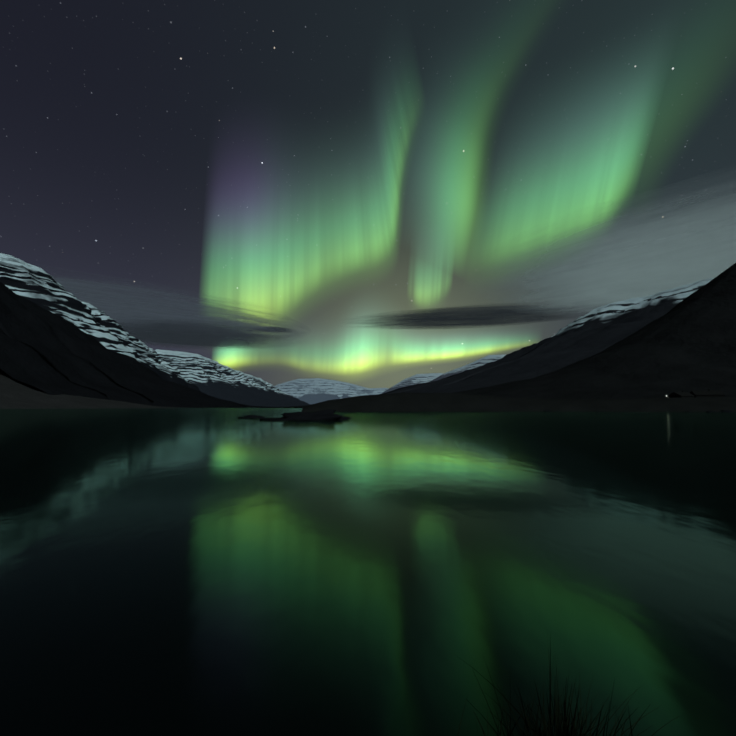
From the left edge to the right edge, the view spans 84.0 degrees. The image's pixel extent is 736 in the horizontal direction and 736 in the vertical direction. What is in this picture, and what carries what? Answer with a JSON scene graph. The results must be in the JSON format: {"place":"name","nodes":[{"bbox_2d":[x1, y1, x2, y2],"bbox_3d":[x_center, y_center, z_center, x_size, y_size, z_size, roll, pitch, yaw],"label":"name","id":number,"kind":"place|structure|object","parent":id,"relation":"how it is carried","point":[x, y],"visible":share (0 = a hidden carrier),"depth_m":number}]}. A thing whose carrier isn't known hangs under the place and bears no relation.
{"place":"outdoors","nodes":[
{"label":"outdoors","id":0,"kind":"place"},
{"bbox_2d":[0,282,294,407],"bbox_3d":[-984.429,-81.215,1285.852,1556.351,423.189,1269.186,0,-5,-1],"label":"mountain","id":1,"kind":"structure","parent":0,"point":[46,351],"depth_m":913.74},
{"bbox_2d":[32,264,308,350],"bbox_3d":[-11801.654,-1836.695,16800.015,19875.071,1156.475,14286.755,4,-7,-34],"label":"cloud","id":2,"kind":"structure","parent":0,"point":[115,301]},
{"bbox_2d":[154,349,310,406],"bbox_3d":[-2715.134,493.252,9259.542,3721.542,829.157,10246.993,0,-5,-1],"label":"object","id":3,"kind":"object","parent":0,"point":[210,377],"visible":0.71,"depth_m":5810.55},
{"bbox_2d":[225,307,290,349],"bbox_3d":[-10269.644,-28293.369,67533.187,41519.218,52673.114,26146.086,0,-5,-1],"label":"cloud","id":4,"kind":"structure","parent":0,"point":[264,323],"depth_m":77379.31},
{"bbox_2d":[253,326,296,332],"bbox_3d":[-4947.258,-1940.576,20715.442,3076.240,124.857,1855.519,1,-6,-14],"label":"cloud","id":5,"kind":"structure","parent":0,"point":[283,329],"depth_m":20636.92},
{"bbox_2d":[275,378,388,403],"bbox_3d":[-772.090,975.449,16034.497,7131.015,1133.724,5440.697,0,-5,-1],"label":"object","id":6,"kind":"object","parent":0,"point":[313,390],"visible":0.33,"depth_m":15228.65},
{"bbox_2d":[0,408,735,735],"bbox_3d":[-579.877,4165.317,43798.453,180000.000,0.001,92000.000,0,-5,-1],"label":"water","id":7,"kind":"structure","parent":0,"point":[195,572],"depth_m":6.45},
{"bbox_2d":[0,369,179,408],"bbox_3d":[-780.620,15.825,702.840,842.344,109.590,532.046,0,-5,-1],"label":"fan","id":8,"kind":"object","parent":7,"relation":"in","point":[15,394],"visible":0.6,"depth_m":627.85},
{"bbox_2d":[0,253,200,391],"bbox_3d":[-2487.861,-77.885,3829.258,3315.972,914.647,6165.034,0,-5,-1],"label":"snow","id":9,"kind":"structure","parent":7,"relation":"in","point":[40,287],"depth_m":2455.83},
{"bbox_2d":[237,414,265,417],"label":"skerry","id":10,"kind":"structure","parent":7,"relation":"in","point":[253,416],"depth_m":93.83},
{"bbox_2d":[260,409,350,420],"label":"skerry","id":11,"kind":"structure","parent":7,"relation":"in","point":[328,414],"depth_m":78.66},
{"bbox_3d":[1.202,2.829,2.267,2.437,0.961,1.418,0,-5,-1],"label":"bank","id":12,"kind":"object","parent":7,"relation":"in","visible":0},
{"bbox_2d":[454,635,684,735],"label":"grass tuft","id":13,"kind":"object","parent":12,"relation":"on","point":[558,730],"visible":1,"depth_m":2.55},
{"bbox_2d":[0,0,735,387],"label":"sky","id":14,"kind":"structure","parent":0,"point":[327,165]},
{"bbox_2d":[383,373,443,392],"bbox_3d":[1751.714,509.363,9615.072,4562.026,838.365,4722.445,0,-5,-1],"label":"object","id":15,"kind":"object","parent":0,"point":[418,379],"visible":0.08,"depth_m":9847.89},
{"bbox_2d":[432,355,504,380],"bbox_3d":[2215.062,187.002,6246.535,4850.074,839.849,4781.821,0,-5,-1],"label":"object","id":16,"kind":"object","parent":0,"point":[483,361],"visible":0.06,"depth_m":6461.86},
{"bbox_2d":[349,301,597,329],"bbox_3d":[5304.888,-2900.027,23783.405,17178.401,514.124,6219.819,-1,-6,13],"label":"cloud","id":17,"kind":"structure","parent":0,"point":[449,318],"depth_m":23168.30},
{"bbox_2d":[264,263,735,407],"bbox_3d":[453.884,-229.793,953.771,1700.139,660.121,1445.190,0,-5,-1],"label":"slope","id":18,"kind":"structure","parent":0,"point":[688,344],"depth_m":710.81},
{"bbox_2d":[303,278,713,405],"bbox_3d":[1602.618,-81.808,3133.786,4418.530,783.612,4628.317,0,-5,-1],"label":"mountain","id":19,"kind":"structure","parent":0,"point":[595,331],"depth_m":2198.16},
{"bbox_2d":[301,392,735,411],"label":"shore","id":20,"kind":"structure","parent":0,"point":[427,402],"depth_m":225.14},
{"bbox_2d":[668,391,693,397],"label":"farmhouse","id":21,"kind":"object","parent":20,"relation":"on","point":[682,394],"visible":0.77,"depth_m":229.33},
{"bbox_2d":[690,389,724,396],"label":"barn","id":22,"kind":"structure","parent":20,"relation":"on","point":[708,393],"depth_m":235.90},
{"bbox_2d":[473,166,735,315],"bbox_3d":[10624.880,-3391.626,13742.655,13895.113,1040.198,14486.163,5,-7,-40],"label":"cloud","id":23,"kind":"structure","parent":0,"point":[622,262],"depth_m":12389.25}
]}

